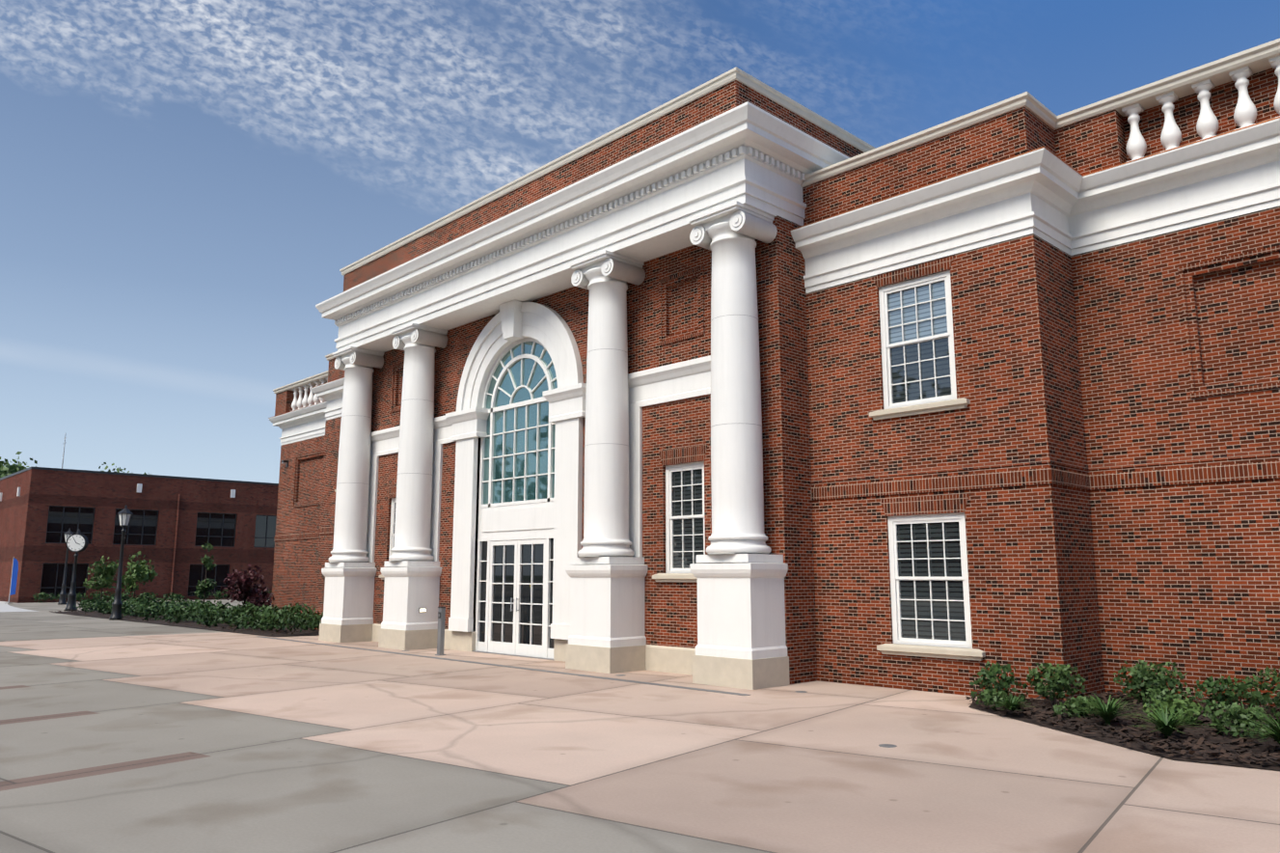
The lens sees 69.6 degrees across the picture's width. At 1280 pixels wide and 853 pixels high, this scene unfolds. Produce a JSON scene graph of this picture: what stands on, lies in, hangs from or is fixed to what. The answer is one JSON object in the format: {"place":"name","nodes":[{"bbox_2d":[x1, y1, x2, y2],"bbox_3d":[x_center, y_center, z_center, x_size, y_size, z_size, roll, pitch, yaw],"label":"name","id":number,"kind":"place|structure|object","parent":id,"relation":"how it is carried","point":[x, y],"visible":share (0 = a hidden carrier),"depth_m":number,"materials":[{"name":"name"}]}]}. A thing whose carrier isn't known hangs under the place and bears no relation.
{"place":"outdoors","nodes":[
{"label":"outdoors","id":0,"kind":"place"},
{"bbox_2d":[0,435,278,602],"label":"back building","id":1,"kind":"structure","parent":0,"point":[176,523],"depth_m":63.43,"materials":[{"name":"red brick"}]},
{"bbox_2d":[0,598,1279,852],"bbox_3d":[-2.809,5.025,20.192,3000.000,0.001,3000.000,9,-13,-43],"label":"ground","id":2,"kind":"structure","parent":0,"point":[131,737],"depth_m":8.61,"materials":[{"name":"beige concrete"}]},
{"bbox_2d":[0,461,26,478],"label":"tree","id":3,"kind":"object","parent":2,"relation":"on","point":[10,473],"visible":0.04,"depth_m":103.07,"materials":[{"name":"green plant"}]},
{"bbox_2d":[8,556,18,602],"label":"blue banner","id":4,"kind":"object","parent":2,"relation":"on","point":[13,578],"visible":0.98,"depth_m":57.28,"materials":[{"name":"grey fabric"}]},
{"bbox_2d":[0,456,29,475],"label":"tree","id":5,"kind":"object","parent":2,"relation":"on","point":[8,468],"visible":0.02,"depth_m":103.11,"materials":[{"name":"green plant"}]},
{"bbox_2d":[1,451,37,469],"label":"tree","id":6,"kind":"object","parent":2,"relation":"on","point":[19,452],"depth_m":112.17,"materials":[{"name":"green plant"}]},
{"bbox_2d":[32,592,59,602],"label":"shrub","id":7,"kind":"object","parent":2,"relation":"on","point":[44,596],"visible":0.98,"depth_m":57.39,"materials":[{"name":"green plant"}]},
{"bbox_2d":[57,527,73,604],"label":"lamp post","id":8,"kind":"object","parent":2,"relation":"on","point":[63,593],"visible":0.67,"depth_m":54.84,"materials":[{"name":"black metal"}]},
{"bbox_2d":[64,528,88,610],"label":"post clock","id":9,"kind":"object","parent":2,"relation":"on","point":[77,542],"visible":1,"depth_m":45.37,"materials":[{"name":"black metal"}]},
{"bbox_2d":[66,592,88,601],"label":"shrub","id":10,"kind":"object","parent":2,"relation":"on","point":[79,596],"visible":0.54,"depth_m":58.67,"materials":[{"name":"green plant"}]},
{"bbox_2d":[82,555,118,599],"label":"young tree","id":11,"kind":"object","parent":2,"relation":"on","point":[107,573],"visible":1,"depth_m":46.46,"materials":[{"name":"green plant"}]},
{"bbox_2d":[89,590,114,599],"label":"shrub","id":12,"kind":"object","parent":2,"relation":"on","point":[98,594],"visible":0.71,"depth_m":59.93,"materials":[{"name":"green plant"}]},
{"bbox_2d":[108,504,133,620],"bbox_3d":[-20.599,5.364,36.534,0.513,4.524,0.513,-4,-10,23],"label":"lamp post","id":13,"kind":"object","parent":2,"relation":"on","point":[124,515],"visible":1,"depth_m":36.43,"materials":[{"name":"black metal"}]},
{"bbox_2d":[98,462,150,474],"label":"tree","id":14,"kind":"object","parent":2,"relation":"on","point":[118,469],"depth_m":124.12,"materials":[{"name":"green plant"}]},
{"bbox_2d":[121,591,136,600],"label":"shrub","id":15,"kind":"object","parent":2,"relation":"on","point":[124,596],"visible":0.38,"depth_m":60.80,"materials":[{"name":"green plant"}]},
{"bbox_2d":[136,592,158,599],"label":"shrub","id":16,"kind":"object","parent":2,"relation":"on","point":[148,594],"visible":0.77,"depth_m":61.59,"materials":[{"name":"green plant"}]},
{"bbox_2d":[163,592,184,599],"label":"shrub","id":17,"kind":"object","parent":2,"relation":"on","point":[176,595],"visible":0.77,"depth_m":62.91,"materials":[{"name":"green plant"}]},
{"bbox_2d":[193,590,211,598],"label":"shrub","id":18,"kind":"object","parent":2,"relation":"on","point":[197,593],"visible":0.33,"depth_m":63.81,"materials":[{"name":"green plant"}]},
{"bbox_2d":[195,542,217,600],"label":"columnar tree","id":19,"kind":"object","parent":2,"relation":"on","point":[202,588],"visible":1,"depth_m":41.48,"materials":[{"name":"green plant"}]},
{"bbox_2d":[210,589,231,599],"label":"shrub","id":20,"kind":"object","parent":2,"relation":"on","point":[218,594],"visible":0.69,"depth_m":64.61,"materials":[{"name":"green plant"}]},
{"bbox_2d":[318,346,383,642],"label":"column","id":21,"kind":"structure","parent":2,"relation":"on","point":[348,570],"depth_m":24.99,"materials":[{"name":"stone"}]},
{"bbox_2d":[378,323,447,650],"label":"column","id":22,"kind":"structure","parent":2,"relation":"on","point":[411,572],"depth_m":22.65,"materials":[{"name":"stone"}]},
{"bbox_2d":[419,607,426,612],"bbox_3d":[-5.228,4.419,22.150,0.180,0.100,0.015,9,-13,-43],"label":"pedestal step light","id":23,"kind":"object","parent":22,"relation":"attached to","point":[422,610],"visible":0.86,"depth_m":22.15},
{"bbox_2d":[435,606,445,654],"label":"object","id":24,"kind":"structure","parent":2,"relation":"on","point":[441,630],"depth_m":20.38,"materials":[{"name":"grey metal"}]},
{"bbox_2d":[565,249,647,673],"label":"column","id":25,"kind":"structure","parent":2,"relation":"on","point":[607,622],"depth_m":17.49,"materials":[{"name":"stone"}]},
{"bbox_2d":[0,600,1279,769],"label":"planting beds","id":26,"kind":"object","parent":2,"relation":"on","point":[1201,743],"visible":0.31,"depth_m":10.45,"materials":[{"name":"soil"}]},
{"bbox_2d":[73,598,96,612],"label":"shrub","id":27,"kind":"object","parent":26,"relation":"on","point":[83,604],"visible":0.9,"depth_m":42.05,"materials":[{"name":"green plant"}]},
{"bbox_2d":[77,598,96,610],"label":"shrub","id":28,"kind":"object","parent":26,"relation":"on","point":[88,603],"visible":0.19,"depth_m":43.08,"materials":[{"name":"green plant"}]},
{"bbox_2d":[84,598,112,608],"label":"shrub","id":29,"kind":"object","parent":26,"relation":"on","point":[96,602],"visible":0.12,"depth_m":41.75,"materials":[{"name":"green plant"}]},
{"bbox_2d":[91,599,108,612],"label":"shrub","id":30,"kind":"object","parent":26,"relation":"on","point":[102,601],"visible":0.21,"depth_m":41.08,"materials":[{"name":"green plant"}]},
{"bbox_2d":[93,600,111,614],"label":"shrub","id":31,"kind":"object","parent":26,"relation":"on","point":[100,607],"visible":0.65,"depth_m":39.89,"materials":[{"name":"green plant"}]},
{"bbox_2d":[104,599,123,613],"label":"shrub","id":32,"kind":"object","parent":26,"relation":"on","point":[109,608],"visible":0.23,"depth_m":39.66,"materials":[{"name":"green plant"}]},
{"bbox_2d":[121,600,138,617],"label":"shrub","id":33,"kind":"object","parent":26,"relation":"on","point":[123,609],"visible":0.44,"depth_m":37.40,"materials":[{"name":"green plant"}]},
{"bbox_2d":[121,601,138,615],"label":"shrub","id":34,"kind":"object","parent":26,"relation":"on","point":[127,605],"visible":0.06,"depth_m":38.44,"materials":[{"name":"green plant"}]},
{"bbox_2d":[120,550,157,600],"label":"young tree","id":35,"kind":"object","parent":26,"relation":"on","point":[142,571],"visible":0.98,"depth_m":42.54,"materials":[{"name":"green plant"}]},
{"bbox_2d":[129,596,150,605],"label":"shrub","id":36,"kind":"object","parent":26,"relation":"on","point":[139,600],"visible":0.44,"depth_m":40.54,"materials":[{"name":"green plant"}]},
{"bbox_2d":[127,601,153,616],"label":"shrub","id":37,"kind":"object","parent":26,"relation":"on","point":[132,607],"visible":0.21,"depth_m":36.84,"materials":[{"name":"green plant"}]},
{"bbox_2d":[125,602,162,617],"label":"shrub","id":38,"kind":"object","parent":26,"relation":"on","point":[144,609],"visible":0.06,"depth_m":36.13,"materials":[{"name":"green plant"}]},
{"bbox_2d":[134,602,164,617],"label":"shrub","id":39,"kind":"object","parent":26,"relation":"on","point":[142,612],"visible":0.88,"depth_m":35.27,"materials":[{"name":"green plant"}]},
{"bbox_2d":[140,604,174,620],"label":"shrub","id":40,"kind":"object","parent":26,"relation":"on","point":[155,610],"visible":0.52,"depth_m":34.81,"materials":[{"name":"green plant"}]},
{"bbox_2d":[153,597,170,602],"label":"shrub","id":41,"kind":"object","parent":26,"relation":"on","point":[159,600],"visible":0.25,"depth_m":41.97,"materials":[{"name":"green plant"}]},
{"bbox_2d":[157,600,175,615],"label":"shrub","id":42,"kind":"object","parent":26,"relation":"on","point":[160,603],"visible":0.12,"depth_m":37.59,"materials":[{"name":"green plant"}]},
{"bbox_2d":[163,598,184,606],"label":"shrub","id":43,"kind":"object","parent":26,"relation":"on","point":[177,599],"visible":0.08,"depth_m":40.41,"materials":[{"name":"green plant"}]},
{"bbox_2d":[159,601,189,620],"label":"shrub","id":44,"kind":"object","parent":26,"relation":"on","point":[167,611],"visible":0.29,"depth_m":34.30,"materials":[{"name":"green plant"}]},
{"bbox_2d":[163,599,194,612],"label":"shrub","id":45,"kind":"object","parent":26,"relation":"on","point":[177,603],"visible":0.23,"depth_m":36.21,"materials":[{"name":"green plant"}]},
{"bbox_2d":[163,606,201,622],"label":"shrub","id":46,"kind":"object","parent":26,"relation":"on","point":[171,616],"visible":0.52,"depth_m":33.32,"materials":[{"name":"green plant"}]},
{"bbox_2d":[168,604,200,623],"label":"shrub","id":47,"kind":"object","parent":26,"relation":"on","point":[186,614],"visible":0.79,"depth_m":32.87,"materials":[{"name":"green plant"}]},
{"bbox_2d":[186,601,201,617],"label":"shrub","id":48,"kind":"object","parent":26,"relation":"on","point":[195,604],"visible":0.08,"depth_m":35.66,"materials":[{"name":"green plant"}]},
{"bbox_2d":[189,603,222,621],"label":"shrub","id":49,"kind":"object","parent":26,"relation":"on","point":[217,609],"visible":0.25,"depth_m":32.39,"materials":[{"name":"green plant"}]},
{"bbox_2d":[189,608,224,625],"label":"shrub","id":50,"kind":"object","parent":26,"relation":"on","point":[195,618],"visible":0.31,"depth_m":31.63,"materials":[{"name":"green plant"}]},
{"bbox_2d":[198,599,221,612],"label":"shrub","id":51,"kind":"object","parent":26,"relation":"on","point":[208,602],"visible":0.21,"depth_m":34.48,"materials":[{"name":"green plant"}]},
{"bbox_2d":[198,607,226,626],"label":"shrub","id":52,"kind":"object","parent":26,"relation":"on","point":[207,612],"visible":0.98,"depth_m":30.60,"materials":[{"name":"green plant"}]},
{"bbox_2d":[209,601,232,618],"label":"shrub","id":53,"kind":"object","parent":26,"relation":"on","point":[222,605],"visible":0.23,"depth_m":33.00,"materials":[{"name":"green plant"}]},
{"bbox_2d":[219,609,245,626],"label":"shrub","id":54,"kind":"object","parent":26,"relation":"on","point":[231,620],"visible":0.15,"depth_m":30.21,"materials":[{"name":"green plant"}]},
{"bbox_2d":[218,606,253,627],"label":"shrub","id":55,"kind":"object","parent":26,"relation":"on","point":[232,614],"visible":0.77,"depth_m":29.43,"materials":[{"name":"green plant"}]},
{"bbox_2d":[233,600,254,609],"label":"shrub","id":56,"kind":"object","parent":26,"relation":"on","point":[239,605],"visible":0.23,"depth_m":34.20,"materials":[{"name":"green plant"}]},
{"bbox_2d":[230,612,260,629],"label":"shrub","id":57,"kind":"object","parent":26,"relation":"on","point":[245,619],"visible":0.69,"depth_m":28.65,"materials":[{"name":"green plant"}]},
{"bbox_2d":[220,564,273,611],"bbox_3d":[-15.045,6.369,35.292,2.227,2.144,2.249,2,-9,-13],"label":"shrub","id":58,"kind":"object","parent":26,"relation":"on","point":[242,589],"visible":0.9,"depth_m":35.27,"materials":[{"name":"purple plant"}]},
{"bbox_2d":[243,603,267,623],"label":"shrub","id":59,"kind":"object","parent":26,"relation":"on","point":[250,605],"visible":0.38,"depth_m":30.60,"materials":[{"name":"green plant"}]},
{"bbox_2d":[245,609,277,629],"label":"shrub","id":60,"kind":"object","parent":26,"relation":"on","point":[255,621],"visible":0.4,"depth_m":28.01,"materials":[{"name":"green plant"}]},
{"bbox_2d":[256,604,286,623],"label":"shrub","id":61,"kind":"object","parent":26,"relation":"on","point":[270,610],"visible":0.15,"depth_m":30.13,"materials":[{"name":"green plant"}]},
{"bbox_2d":[257,611,291,631],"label":"shrub","id":62,"kind":"object","parent":26,"relation":"on","point":[268,618],"visible":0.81,"depth_m":27.40,"materials":[{"name":"green plant"}]},
{"bbox_2d":[255,604,300,626],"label":"shrub","id":63,"kind":"object","parent":26,"relation":"on","point":[274,610],"visible":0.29,"depth_m":29.25,"materials":[{"name":"green plant"}]},
{"bbox_2d":[273,608,314,631],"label":"shrub","id":64,"kind":"object","parent":26,"relation":"on","point":[291,615],"visible":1,"depth_m":26.77,"materials":[{"name":"green plant"}]},
{"bbox_2d":[281,601,313,623],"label":"shrub","id":65,"kind":"object","parent":26,"relation":"on","point":[296,606],"visible":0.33,"depth_m":30.83,"materials":[{"name":"green plant"}]},
{"bbox_2d":[289,609,312,628],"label":"shrub","id":66,"kind":"object","parent":26,"relation":"on","point":[297,626],"visible":0.38,"depth_m":28.98,"materials":[{"name":"green plant"}]},
{"bbox_2d":[297,609,323,629],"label":"shrub","id":67,"kind":"object","parent":26,"relation":"on","point":[320,615],"visible":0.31,"depth_m":28.22,"materials":[{"name":"green plant"}]},
{"bbox_2d":[300,611,323,630],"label":"shrub","id":68,"kind":"object","parent":26,"relation":"on","point":[315,625],"visible":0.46,"depth_m":27.43,"materials":[{"name":"green plant"}]},
{"bbox_2d":[975,688,1019,709],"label":"plant","id":69,"kind":"object","parent":26,"relation":"on","point":[987,694],"visible":0.75,"depth_m":11.88,"materials":[{"name":"green plant"}]},
{"bbox_2d":[968,660,1028,702],"bbox_3d":[4.825,3.486,12.466,0.634,0.595,0.729,9,-13,-43],"label":"shrub","id":70,"kind":"object","parent":26,"relation":"on","point":[990,676],"visible":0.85,"depth_m":12.38,"materials":[{"name":"green plant"}]},
{"bbox_2d":[990,694,1033,710],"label":"grass","id":71,"kind":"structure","parent":26,"relation":"on","point":[1013,704],"depth_m":11.42,"materials":[{"name":"green plant"}]},
{"bbox_2d":[1026,662,1086,706],"bbox_3d":[5.362,3.368,11.871,0.650,0.639,0.734,0,-9,-3],"label":"shrub","id":72,"kind":"object","parent":26,"relation":"on","point":[1060,679],"visible":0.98,"depth_m":11.82,"materials":[{"name":"green plant"}]},
{"bbox_2d":[1052,695,1102,718],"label":"plant","id":73,"kind":"object","parent":26,"relation":"on","point":[1074,703],"visible":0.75,"depth_m":11.07,"materials":[{"name":"green plant"}]},
{"bbox_2d":[1113,658,1187,703],"bbox_3d":[6.797,3.412,12.183,0.798,0.654,0.921,3,-10,-18],"label":"shrub","id":74,"kind":"object","parent":26,"relation":"on","point":[1148,676],"visible":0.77,"depth_m":12.16,"materials":[{"name":"green plant"}]},
{"bbox_2d":[1141,686,1198,711],"bbox_3d":[6.552,3.417,11.395,0.607,0.393,0.416,-3,-10,17],"label":"shrub","id":75,"kind":"object","parent":26,"relation":"on","point":[1162,694],"visible":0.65,"depth_m":11.41,"materials":[{"name":"green plant"}]},
{"bbox_2d":[1142,696,1205,722],"bbox_3d":[6.116,3.278,10.544,0.626,0.345,0.673,9,-13,-43],"label":"plant","id":76,"kind":"object","parent":26,"relation":"on","point":[1190,710],"visible":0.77,"depth_m":10.44,"materials":[{"name":"green plant"}]},
{"bbox_2d":[1189,675,1265,708],"bbox_3d":[7.521,3.429,11.783,0.820,0.494,0.843,9,-13,-43],"label":"shrub","id":77,"kind":"object","parent":26,"relation":"on","point":[1210,685],"visible":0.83,"depth_m":11.72,"materials":[{"name":"green plant"}]},
{"bbox_2d":[1201,699,1275,737],"bbox_3d":[6.274,3.087,9.624,0.743,0.394,0.674,9,-13,-43],"label":"plant","id":78,"kind":"object","parent":26,"relation":"on","point":[1235,714],"visible":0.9,"depth_m":9.61,"materials":[{"name":"green plant"}]},
{"bbox_2d":[1238,665,1279,716],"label":"shrub","id":79,"kind":"object","parent":26,"relation":"on","point":[1265,698],"visible":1,"depth_m":11.10,"materials":[{"name":"green plant"}]},
{"bbox_2d":[688,200,789,689],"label":"column","id":80,"kind":"structure","parent":2,"relation":"on","point":[739,572],"depth_m":15.15,"materials":[{"name":"stone"}]},
{"bbox_2d":[271,67,1279,709],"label":"brick wall","id":81,"kind":"structure","parent":2,"relation":"on","point":[1164,345],"depth_m":13.98,"materials":[{"name":"red brick"}]},
{"bbox_2d":[268,38,1279,675],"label":"building trim","id":82,"kind":"structure","parent":81,"relation":"attached to","point":[646,204],"depth_m":16.46,"materials":[{"name":"white paint"}]},
{"bbox_2d":[281,460,288,466],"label":"security camera","id":83,"kind":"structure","parent":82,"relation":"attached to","point":[285,462],"depth_m":35.14,"materials":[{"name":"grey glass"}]},
{"bbox_2d":[379,497,396,579],"bbox_3d":[-6.396,2.948,24.339,0.250,2.180,1.450,9,-13,-43],"label":"portico window","id":84,"kind":"structure","parent":82,"relation":"attached to","point":[392,532],"depth_m":24.73,"materials":[{"name":"white paint"}]},
{"bbox_2d":[472,337,557,659],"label":"entrance window doors","id":85,"kind":"structure","parent":82,"relation":"attached to","point":[514,579],"depth_m":20.88,"materials":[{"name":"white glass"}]},
{"bbox_2d":[652,461,705,581],"bbox_3d":[0.814,1.757,16.939,0.250,2.180,1.450,9,-13,-43],"label":"portico window","id":86,"kind":"structure","parent":82,"relation":"attached to","point":[685,538],"depth_m":17.07,"materials":[{"name":"white paint"}]},
{"bbox_2d":[291,54,1279,410],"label":"balustrade","id":87,"kind":"object","parent":82,"relation":"on","point":[1206,124],"visible":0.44,"depth_m":13.30,"materials":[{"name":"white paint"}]},
{"bbox_2d":[869,270,969,420],"bbox_3d":[4.429,-1.296,14.769,0.220,2.240,1.700,9,-13,-43],"label":"wing window","id":88,"kind":"structure","parent":82,"relation":"attached to","point":[917,349],"depth_m":14.83,"materials":[{"name":"white paint"}]},
{"bbox_2d":[876,512,985,660],"bbox_3d":[4.429,2.436,14.169,0.220,2.160,1.740,9,-13,-43],"label":"wing window","id":89,"kind":"structure","parent":82,"relation":"attached to","point":[929,589],"depth_m":14.22,"materials":[{"name":"white paint"}]},
{"bbox_2d":[0,0,1279,483],"label":"sky","id":90,"kind":"structure","parent":0,"point":[183,183],"materials":[{"name":"blue"}]},
{"bbox_2d":[1066,693,1150,725],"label":"grass","id":91,"kind":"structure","parent":0,"point":[1108,713],"depth_m":10.43,"materials":[{"name":"green plant"}]},
{"bbox_2d":[1125,702,1210,737],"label":"grass","id":92,"kind":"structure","parent":0,"point":[1166,725],"depth_m":9.62,"materials":[{"name":"green plant"}]},
{"bbox_2d":[1218,705,1279,744],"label":"grass","id":93,"kind":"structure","parent":0,"point":[1274,732],"depth_m":8.83,"materials":[{"name":"green plant"}]},
{"bbox_2d":[1240,701,1271,726],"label":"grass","id":94,"kind":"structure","parent":0,"point":[1253,714],"depth_m":10.25,"materials":[{"name":"green plant"}]}
]}

